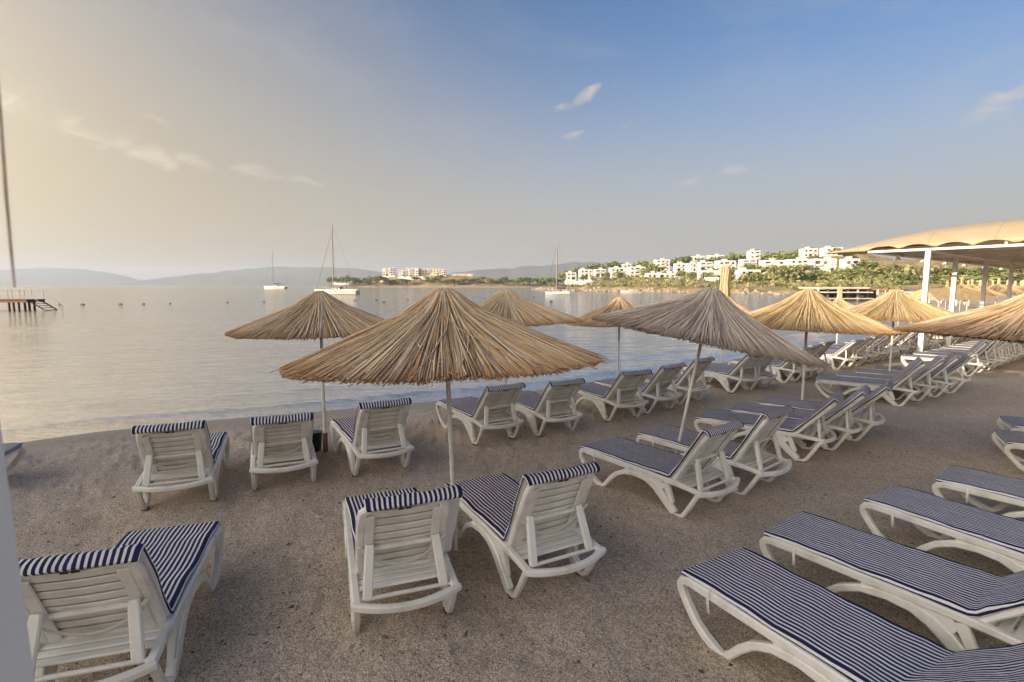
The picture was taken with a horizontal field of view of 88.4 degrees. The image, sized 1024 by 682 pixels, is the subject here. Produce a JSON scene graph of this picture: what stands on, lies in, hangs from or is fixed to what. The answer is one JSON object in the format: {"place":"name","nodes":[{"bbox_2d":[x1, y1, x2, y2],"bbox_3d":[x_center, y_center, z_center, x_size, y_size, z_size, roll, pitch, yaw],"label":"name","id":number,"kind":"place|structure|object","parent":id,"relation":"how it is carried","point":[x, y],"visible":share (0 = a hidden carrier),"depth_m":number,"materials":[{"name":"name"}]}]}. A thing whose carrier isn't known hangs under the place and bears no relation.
{"place":"outdoors","nodes":[
{"label":"outdoors","id":0,"kind":"place"},
{"bbox_2d":[0,268,139,284],"bbox_3d":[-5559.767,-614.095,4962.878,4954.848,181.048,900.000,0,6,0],"label":"mountain","id":1,"kind":"structure","parent":0,"point":[50,276],"depth_m":4697.30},
{"bbox_2d":[109,266,396,284],"bbox_3d":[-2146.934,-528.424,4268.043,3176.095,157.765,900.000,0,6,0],"label":"mountain","id":2,"kind":"structure","parent":0,"point":[292,276],"depth_m":4015.32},
{"bbox_2d":[0,285,915,442],"bbox_3d":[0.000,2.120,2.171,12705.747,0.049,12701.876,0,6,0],"label":"sea","id":3,"kind":"structure","parent":0,"point":[73,366],"depth_m":18.15,"materials":[{"name":"liquid"}]},
{"bbox_2d":[0,289,62,309],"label":"wooden jetty","id":4,"kind":"object","parent":3,"relation":"in","point":[8,301],"visible":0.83,"depth_m":49.16,"materials":[{"name":"brown wood"}]},
{"bbox_2d":[0,94,15,287],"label":"hanging cord","id":5,"kind":"object","parent":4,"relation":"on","point":[4,174],"visible":1,"depth_m":0.41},
{"bbox_2d":[264,252,286,288],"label":"sailing boat","id":6,"kind":"object","parent":3,"relation":"on","point":[275,287],"visible":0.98,"depth_m":322.20,"materials":[{"name":"grey paint"}]},
{"bbox_2d":[314,225,359,294],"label":"sailing boat","id":7,"kind":"object","parent":3,"relation":"on","point":[340,291],"visible":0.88,"depth_m":128.24,"materials":[{"name":"grey paint"}]},
{"bbox_2d":[545,239,570,294],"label":"sailing boat","id":8,"kind":"object","parent":3,"relation":"on","point":[559,292],"visible":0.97,"depth_m":128.81,"materials":[{"name":"grey"}]},
{"bbox_2d":[0,0,1023,280],"label":"sky","id":9,"kind":"structure","parent":0,"point":[144,139],"materials":[{"name":"blue"}]},
{"bbox_2d":[5,254,1023,681],"bbox_3d":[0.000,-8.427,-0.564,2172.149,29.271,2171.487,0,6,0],"label":"beach","id":10,"kind":"structure","parent":0,"point":[909,440],"depth_m":4.79,"materials":[{"name":"beige sand"}]},
{"bbox_2d":[3,443,25,471],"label":"sun lounger","id":11,"kind":"object","parent":10,"relation":"on","point":[10,449],"visible":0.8,"depth_m":6.09,"materials":[{"name":"white plastic"}]},
{"bbox_2d":[0,425,34,681],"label":"white post","id":12,"kind":"object","parent":10,"relation":"on","point":[16,664],"depth_m":0.64,"materials":[{"name":"paint"}]},
{"bbox_2d":[19,521,223,681],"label":"sun lounger","id":13,"kind":"object","parent":10,"relation":"on","point":[132,593],"visible":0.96,"depth_m":2.71,"materials":[{"name":"white plastic"}]},
{"bbox_2d":[131,420,229,510],"bbox_3d":[-3.543,1.165,5.734,0.683,0.914,1.674,-2,6,-23],"label":"sun lounger","id":14,"kind":"object","parent":10,"relation":"on","point":[180,450],"visible":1,"depth_m":5.16,"materials":[{"name":"white plastic"}]},
{"bbox_2d":[249,412,317,489],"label":"sun lounger","id":15,"kind":"object","parent":10,"relation":"on","point":[279,438],"visible":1,"depth_m":5.60,"materials":[{"name":"white plastic"}]},
{"bbox_2d":[225,290,385,451],"bbox_3d":[-2.421,0.446,6.752,2.216,2.184,2.204,1,6,10],"label":"straw umbrella","id":16,"kind":"object","parent":10,"relation":"on","point":[320,315],"visible":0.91,"depth_m":6.11,"materials":[{"name":"beige plant"}]},
{"bbox_2d":[312,430,321,452],"bbox_3d":[-2.604,1.334,6.980,0.180,0.270,0.178,0,6,0],"label":"bucket","id":17,"kind":"object","parent":10,"relation":"on","point":[317,439],"visible":0.59,"depth_m":6.92,"materials":[{"name":"black plastic"}]},
{"bbox_2d":[330,398,414,476],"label":"sun lounger","id":18,"kind":"object","parent":10,"relation":"on","point":[374,425],"visible":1,"depth_m":6.12,"materials":[{"name":"white plastic"}]},
{"bbox_2d":[342,485,463,632],"bbox_3d":[-0.875,1.337,3.902,0.709,0.948,1.674,-2,6,-20],"label":"sun lounger","id":19,"kind":"object","parent":10,"relation":"on","point":[398,537],"visible":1,"depth_m":3.33,"materials":[{"name":"white plastic"}]},
{"bbox_2d":[419,269,440,275],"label":"hotel block","id":20,"kind":"structure","parent":10,"relation":"on","point":[431,272],"depth_m":547.71,"materials":[{"name":"grey"}]},
{"bbox_2d":[270,288,608,550],"bbox_3d":[-0.505,0.702,4.131,2.500,2.231,2.492,-2,6,-20],"label":"straw umbrella","id":21,"kind":"object","parent":10,"relation":"on","point":[447,335],"visible":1,"depth_m":3.39,"materials":[{"name":"beige plant"}]},
{"bbox_2d":[436,382,525,445],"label":"sun lounger","id":22,"kind":"object","parent":10,"relation":"on","point":[494,403],"visible":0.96,"depth_m":7.36,"materials":[{"name":"white plastic"}]},
{"bbox_2d":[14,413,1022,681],"bbox_3d":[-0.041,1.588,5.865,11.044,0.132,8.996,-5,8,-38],"label":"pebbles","id":23,"kind":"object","parent":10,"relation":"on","point":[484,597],"visible":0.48,"depth_m":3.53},
{"bbox_2d":[445,461,605,598],"bbox_3d":[0.032,1.296,4.282,0.683,0.958,1.674,-3,7,-28],"label":"sun lounger","id":24,"kind":"object","parent":10,"relation":"on","point":[530,515],"visible":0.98,"depth_m":3.80,"materials":[{"name":"white plastic"}]},
{"bbox_2d":[479,289,583,384],"bbox_3d":[-0.052,0.299,8.065,2.362,2.198,2.379,5,8,40],"label":"straw umbrella","id":25,"kind":"object","parent":10,"relation":"on","point":[511,305],"visible":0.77,"depth_m":7.47,"materials":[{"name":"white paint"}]},
{"bbox_2d":[510,378,585,436],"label":"sun lounger","id":26,"kind":"object","parent":10,"relation":"on","point":[555,397],"visible":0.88,"depth_m":7.78,"materials":[{"name":"white plastic"}]},
{"bbox_2d":[565,271,575,284],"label":"house","id":27,"kind":"structure","parent":10,"relation":"on","point":[570,277],"depth_m":393.01,"materials":[{"name":"grey paint"}]},
{"bbox_2d":[578,267,592,282],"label":"house","id":28,"kind":"structure","parent":10,"relation":"on","point":[587,273],"depth_m":384.38,"materials":[{"name":"grey paint"}]},
{"bbox_2d":[593,268,605,281],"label":"house","id":29,"kind":"structure","parent":10,"relation":"on","point":[600,272],"depth_m":376.64,"materials":[{"name":"white paint"}]},
{"bbox_2d":[565,297,637,376],"bbox_3d":[2.069,0.157,10.224,2.097,2.023,2.110,-2,6,-20],"label":"straw umbrella","id":30,"kind":"object","parent":10,"relation":"on","point":[618,303],"visible":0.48,"depth_m":9.91,"materials":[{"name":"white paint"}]},
{"bbox_2d":[569,369,651,421],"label":"sun lounger","id":31,"kind":"object","parent":10,"relation":"on","point":[625,387],"visible":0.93,"depth_m":8.62,"materials":[{"name":"white plastic"}]},
{"bbox_2d":[627,264,645,277],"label":"house","id":32,"kind":"structure","parent":10,"relation":"on","point":[633,270],"depth_m":355.45,"materials":[{"name":"white paint"}]},
{"bbox_2d":[593,362,685,413],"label":"sun lounger","id":33,"kind":"object","parent":10,"relation":"on","point":[661,381],"visible":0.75,"depth_m":9.05,"materials":[{"name":"white plastic"}]},
{"bbox_2d":[643,262,665,272],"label":"tree","id":34,"kind":"object","parent":10,"relation":"on","point":[654,266],"visible":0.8,"depth_m":344.39,"materials":[{"name":"green plant"}]},
{"bbox_2d":[579,419,743,517],"bbox_3d":[1.525,1.179,5.559,0.683,0.920,1.674,-5,8,-37],"label":"sun lounger","id":35,"kind":"object","parent":10,"relation":"on","point":[655,469],"visible":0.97,"depth_m":5.18,"materials":[{"name":"white plastic"}]},
{"bbox_2d":[653,258,669,272],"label":"house","id":36,"kind":"structure","parent":10,"relation":"on","point":[662,262],"depth_m":380.36,"materials":[{"name":"grey paint"}]},
{"bbox_2d":[644,356,714,403],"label":"sun lounger","id":37,"kind":"object","parent":10,"relation":"on","point":[682,381],"visible":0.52,"depth_m":9.77,"materials":[{"name":"white plastic"}]},
{"bbox_2d":[673,262,687,275],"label":"house","id":38,"kind":"structure","parent":10,"relation":"on","point":[678,266],"depth_m":329.76,"materials":[{"name":"grey paint"}]},
{"bbox_2d":[697,269,720,279],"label":"house","id":39,"kind":"structure","parent":10,"relation":"on","point":[715,272],"depth_m":289.51,"materials":[{"name":"white paint"}]},
{"bbox_2d":[591,287,831,453],"bbox_3d":[2.202,0.490,6.146,2.563,2.231,2.622,0,6,0],"label":"straw umbrella","id":40,"kind":"object","parent":10,"relation":"on","point":[713,317],"visible":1,"depth_m":5.37,"materials":[{"name":"beige plant"}]},
{"bbox_2d":[636,405,793,494],"bbox_3d":[2.325,1.119,6.104,0.683,0.938,1.674,-5,8,-39],"label":"sun lounger","id":41,"kind":"object","parent":10,"relation":"on","point":[755,441],"visible":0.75,"depth_m":5.69,"materials":[{"name":"white plastic"}]},
{"bbox_2d":[681,354,764,393],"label":"sun lounger","id":42,"kind":"object","parent":10,"relation":"on","point":[746,364],"visible":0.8,"depth_m":10.85,"materials":[{"name":"white plastic"}]},
{"bbox_2d":[546,276,903,290],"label":"scrub bushes","id":43,"kind":"object","parent":10,"relation":"on","point":[868,281],"visible":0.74,"depth_m":180.50,"materials":[{"name":"green plant"}]},
{"bbox_2d":[714,259,735,269],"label":"house","id":44,"kind":"structure","parent":10,"relation":"on","point":[719,264],"depth_m":304.98,"materials":[{"name":"grey paint"}]},
{"bbox_2d":[719,265,753,363],"bbox_3d":[5.045,-0.453,12.643,1.962,2.725,1.982,-1,6,-10],"label":"straw umbrella","id":45,"kind":"object","parent":10,"relation":"on","point":[725,280],"visible":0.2,"depth_m":12.49,"materials":[{"name":"beige plant"}]},
{"bbox_2d":[701,356,776,389],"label":"sun lounger","id":46,"kind":"object","parent":10,"relation":"on","point":[763,363],"visible":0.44,"depth_m":11.19,"materials":[{"name":"white plastic"}]},
{"bbox_2d":[738,257,756,269],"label":"house","id":47,"kind":"structure","parent":10,"relation":"on","point":[747,260],"depth_m":293.12,"materials":[{"name":"grey paint"}]},
{"bbox_2d":[735,267,760,279],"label":"house","id":48,"kind":"structure","parent":10,"relation":"on","point":[743,270],"depth_m":268.52,"materials":[{"name":"grey paint"}]},
{"bbox_2d":[737,271,761,280],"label":"tree","id":49,"kind":"object","parent":10,"relation":"on","point":[747,276],"visible":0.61,"depth_m":257.33,"materials":[{"name":"green plant"}]},
{"bbox_2d":[746,249,760,262],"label":"house","id":50,"kind":"structure","parent":10,"relation":"on","point":[753,253],"depth_m":328.72,"materials":[{"name":"grey paint"}]},
{"bbox_2d":[694,391,843,462],"bbox_3d":[3.415,1.045,7.082,1.715,0.857,0.683,4,7,36],"label":"sun lounger","id":51,"kind":"object","parent":10,"relation":"on","point":[790,431],"visible":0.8,"depth_m":6.74,"materials":[{"name":"white plastic"}]},
{"bbox_2d":[728,346,814,382],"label":"sun lounger","id":52,"kind":"object","parent":10,"relation":"on","point":[778,367],"visible":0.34,"depth_m":11.95,"materials":[{"name":"white plastic"}]},
{"bbox_2d":[759,257,783,273],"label":"house","id":53,"kind":"structure","parent":10,"relation":"on","point":[769,262],"depth_m":278.52,"materials":[{"name":"white paint"}]},
{"bbox_2d":[762,265,787,279],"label":"tree","id":54,"kind":"object","parent":10,"relation":"on","point":[772,271],"visible":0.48,"depth_m":236.91,"materials":[{"name":"green plant"}]},
{"bbox_2d":[773,264,803,281],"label":"tree","id":55,"kind":"object","parent":10,"relation":"on","point":[790,273],"visible":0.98,"depth_m":220.69,"materials":[{"name":"green plant"}]},
{"bbox_2d":[764,344,823,380],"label":"sun lounger","id":56,"kind":"object","parent":10,"relation":"on","point":[817,347],"visible":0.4,"depth_m":12.17,"materials":[{"name":"white plastic"}]},
{"bbox_2d":[784,257,806,265],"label":"house","id":57,"kind":"structure","parent":10,"relation":"on","point":[795,261],"depth_m":264.63,"materials":[{"name":"grey paint"}]},
{"bbox_2d":[728,385,870,450],"bbox_3d":[4.049,1.001,7.525,1.723,0.850,0.683,4,7,37],"label":"sun lounger","id":58,"kind":"object","parent":10,"relation":"on","point":[846,404],"visible":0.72,"depth_m":7.17,"materials":[{"name":"white plastic"}]},
{"bbox_2d":[764,340,834,377],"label":"sun lounger","id":59,"kind":"object","parent":10,"relation":"on","point":[820,352],"visible":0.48,"depth_m":12.57,"materials":[{"name":"white plastic"}]},
{"bbox_2d":[799,247,817,258],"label":"house","id":60,"kind":"structure","parent":10,"relation":"on","point":[804,252],"depth_m":337.19,"materials":[{"name":"grey paint"}]},
{"bbox_2d":[807,256,836,272],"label":"house","id":61,"kind":"structure","parent":10,"relation":"on","point":[824,263],"depth_m":250.33,"materials":[{"name":"grey paint"}]},
{"bbox_2d":[756,380,893,441],"bbox_3d":[4.675,0.963,7.968,1.730,0.843,0.683,5,8,38],"label":"sun lounger","id":62,"kind":"object","parent":10,"relation":"on","point":[874,396],"visible":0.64,"depth_m":7.59,"materials":[{"name":"white plastic"}]},
{"bbox_2d":[747,289,907,399],"bbox_3d":[4.780,0.244,8.598,2.680,2.194,2.678,0,6,0],"label":"straw umbrella","id":63,"kind":"object","parent":10,"relation":"on","point":[810,310],"visible":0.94,"depth_m":7.85,"materials":[{"name":"beige wicker"}]},
{"bbox_2d":[819,246,842,256],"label":"house","id":64,"kind":"structure","parent":10,"relation":"on","point":[826,249],"depth_m":324.15,"materials":[{"name":"grey paint"}]},
{"bbox_2d":[825,273,855,281],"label":"tree","id":65,"kind":"object","parent":10,"relation":"on","point":[838,276],"visible":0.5,"depth_m":212.19,"materials":[{"name":"green plant"}]},
{"bbox_2d":[820,339,864,369],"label":"sun lounger","id":66,"kind":"object","parent":10,"relation":"on","point":[845,349],"visible":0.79,"depth_m":13.77,"materials":[{"name":"white plastic"}]},
{"bbox_2d":[832,287,854,343],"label":"straw umbrella","id":67,"kind":"object","parent":10,"relation":"on","point":[839,300],"visible":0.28,"depth_m":16.26,"materials":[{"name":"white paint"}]},
{"bbox_2d":[820,337,872,367],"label":"sun lounger","id":68,"kind":"object","parent":10,"relation":"on","point":[858,347],"visible":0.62,"depth_m":14.15,"materials":[{"name":"white plastic"}]},
{"bbox_2d":[798,287,900,299],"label":"beach bar","id":69,"kind":"object","parent":10,"relation":"on","point":[856,292],"visible":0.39,"depth_m":80.17,"materials":[{"name":"white fabric"}]},
{"bbox_2d":[839,256,859,268],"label":"house","id":70,"kind":"structure","parent":10,"relation":"on","point":[848,261],"depth_m":235.75,"materials":[{"name":"grey paint"}]},
{"bbox_2d":[833,268,865,274],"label":"tree","id":71,"kind":"object","parent":10,"relation":"on","point":[854,271],"visible":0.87,"depth_m":217.06,"materials":[{"name":"green plant"}]},
{"bbox_2d":[677,547,1023,681],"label":"sun lounger","id":72,"kind":"object","parent":10,"relation":"on","point":[814,631],"visible":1,"depth_m":2.81,"materials":[{"name":"fabric"}]},
{"bbox_2d":[821,335,881,365],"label":"sun lounger","id":73,"kind":"object","parent":10,"relation":"on","point":[871,342],"visible":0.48,"depth_m":14.58,"materials":[{"name":"white plastic"}]},
{"bbox_2d":[831,335,890,361],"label":"sun lounger","id":74,"kind":"object","parent":10,"relation":"on","point":[882,340],"visible":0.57,"depth_m":15.04,"materials":[{"name":"white plastic"}]},
{"bbox_2d":[834,335,897,359],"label":"sun lounger","id":75,"kind":"object","parent":10,"relation":"on","point":[888,348],"visible":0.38,"depth_m":15.56,"materials":[{"name":"white plastic"}]},
{"bbox_2d":[851,261,884,269],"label":"tree","id":76,"kind":"object","parent":10,"relation":"on","point":[869,264],"visible":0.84,"depth_m":226.10,"materials":[{"name":"green plant"}]},
{"bbox_2d":[815,357,925,405],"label":"sun lounger","id":77,"kind":"object","parent":10,"relation":"on","point":[906,373],"visible":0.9,"depth_m":9.91,"materials":[{"name":"white plastic"}]},
{"bbox_2d":[844,332,910,357],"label":"sun lounger","id":78,"kind":"object","parent":10,"relation":"on","point":[898,339],"visible":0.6,"depth_m":15.98,"materials":[{"name":"white plastic"}]},
{"bbox_2d":[863,264,915,279],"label":"tree","id":79,"kind":"object","parent":10,"relation":"on","point":[880,271],"visible":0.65,"depth_m":187.13,"materials":[{"name":"green plant"}]},
{"bbox_2d":[759,511,1023,651],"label":"sun lounger","id":80,"kind":"object","parent":10,"relation":"on","point":[944,600],"visible":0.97,"depth_m":3.31,"materials":[{"name":"white plastic"}]},
{"bbox_2d":[837,356,945,401],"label":"sun lounger","id":81,"kind":"object","parent":10,"relation":"on","point":[917,376],"visible":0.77,"depth_m":10.14,"materials":[{"name":"white plastic"}]},
{"bbox_2d":[875,332,918,354],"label":"sun lounger","id":82,"kind":"object","parent":10,"relation":"on","point":[910,337],"visible":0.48,"depth_m":16.51,"materials":[{"name":"white plastic"}]},
{"bbox_2d":[848,289,954,370],"bbox_3d":[8.036,-0.005,11.094,2.577,2.161,2.590,-6,9,-45],"label":"straw umbrella","id":83,"kind":"object","parent":10,"relation":"on","point":[893,306],"visible":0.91,"depth_m":10.52,"materials":[{"name":"beige plant"}]},
{"bbox_2d":[883,273,919,279],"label":"tree","id":84,"kind":"object","parent":10,"relation":"on","point":[903,277],"visible":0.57,"depth_m":166.80,"materials":[{"name":"green plant"}]},
{"bbox_2d":[890,266,919,275],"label":"tree","id":85,"kind":"object","parent":10,"relation":"on","point":[913,271],"visible":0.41,"depth_m":181.96,"materials":[{"name":"green plant"}]},
{"bbox_2d":[856,352,960,396],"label":"sun lounger","id":86,"kind":"object","parent":10,"relation":"on","point":[951,358],"visible":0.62,"depth_m":10.43,"materials":[{"name":"white plastic"}]},
{"bbox_2d":[894,334,943,349],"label":"sun lounger","id":87,"kind":"object","parent":10,"relation":"on","point":[938,340],"visible":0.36,"depth_m":17.96,"materials":[{"name":"white plastic"}]},
{"bbox_2d":[825,219,1023,351],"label":"fabric shelter","id":88,"kind":"object","parent":10,"relation":"on","point":[1000,244],"visible":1,"depth_m":16.23,"materials":[{"name":"beige fabric"}]},
{"bbox_2d":[873,351,977,392],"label":"sun lounger","id":89,"kind":"object","parent":10,"relation":"on","point":[955,366],"visible":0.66,"depth_m":10.81,"materials":[{"name":"white plastic"}]},
{"bbox_2d":[920,265,952,277],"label":"tree","id":90,"kind":"object","parent":10,"relation":"on","point":[940,269],"visible":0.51,"depth_m":195.34,"materials":[{"name":"green plant"}]},
{"bbox_2d":[859,485,1023,572],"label":"sun lounger","id":91,"kind":"object","parent":10,"relation":"on","point":[995,537],"visible":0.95,"depth_m":4.12,"materials":[{"name":"blue fabric"}]},
{"bbox_2d":[901,339,988,375],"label":"sun lounger","id":92,"kind":"object","parent":10,"relation":"on","point":[978,346],"visible":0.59,"depth_m":13.12,"materials":[{"name":"white plastic"}]},
{"bbox_2d":[898,288,1000,321],"bbox_3d":[26.250,-2.089,31.905,3.680,2.200,3.400,0,6,0],"label":"reed shelter","id":93,"kind":"object","parent":10,"relation":"on","point":[939,294],"visible":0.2,"depth_m":30.90,"materials":[{"name":"paint"}]},
{"bbox_2d":[913,340,996,372],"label":"sun lounger","id":94,"kind":"object","parent":10,"relation":"on","point":[980,351],"visible":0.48,"depth_m":13.34,"materials":[{"name":"white plastic"}]},
{"bbox_2d":[892,293,1023,343],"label":"straw umbrella","id":95,"kind":"object","parent":10,"relation":"on","point":[1002,321],"visible":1,"depth_m":5.50,"materials":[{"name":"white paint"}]},
{"bbox_2d":[924,340,1006,369],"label":"sun lounger","id":96,"kind":"object","parent":10,"relation":"on","point":[990,349],"visible":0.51,"depth_m":13.68,"materials":[{"name":"white plastic"}]},
{"bbox_2d":[932,341,1012,367],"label":"sun lounger","id":97,"kind":"object","parent":10,"relation":"on","point":[1001,346],"visible":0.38,"depth_m":14.18,"materials":[{"name":"white plastic"}]},
{"bbox_2d":[932,465,1023,517],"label":"sun lounger","id":98,"kind":"object","parent":10,"relation":"on","point":[965,482],"visible":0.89,"depth_m":4.89,"materials":[{"name":"white plastic"}]},
{"bbox_2d":[940,342,1018,365],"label":"sun lounger","id":99,"kind":"object","parent":10,"relation":"on","point":[1012,354],"visible":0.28,"depth_m":14.64,"materials":[{"name":"white plastic"}]},
{"bbox_2d":[968,267,1002,274],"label":"tree","id":100,"kind":"object","parent":10,"relation":"on","point":[990,269],"visible":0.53,"depth_m":196.01,"materials":[{"name":"green plant"}]},
{"bbox_2d":[949,342,1023,362],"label":"sun lounger","id":101,"kind":"object","parent":10,"relation":"on","point":[1019,352],"visible":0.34,"depth_m":15.07,"materials":[{"name":"white plastic"}]},
{"bbox_2d":[988,272,1023,280],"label":"tree","id":102,"kind":"object","parent":10,"relation":"on","point":[1005,275],"visible":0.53,"depth_m":166.94,"materials":[{"name":"green plant"}]},
{"bbox_2d":[991,430,1023,471],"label":"sun lounger","id":103,"kind":"object","parent":10,"relation":"on","point":[1009,439],"visible":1,"depth_m":6.30,"materials":[{"name":"white plastic"}]},
{"bbox_2d":[997,416,1023,431],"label":"sun lounger","id":104,"kind":"object","parent":10,"relation":"on","point":[1012,423],"visible":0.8,"depth_m":7.13,"materials":[{"name":"white plastic"}]},
{"bbox_2d":[446,262,626,284],"bbox_3d":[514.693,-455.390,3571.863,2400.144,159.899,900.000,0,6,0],"label":"mountain","id":105,"kind":"structure","parent":0,"point":[529,272],"depth_m":3382.13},
{"bbox_2d":[697,260,712,270],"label":"house","id":106,"kind":"structure","parent":0,"point":[702,264],"depth_m":317.53,"materials":[{"name":"grey paint"}]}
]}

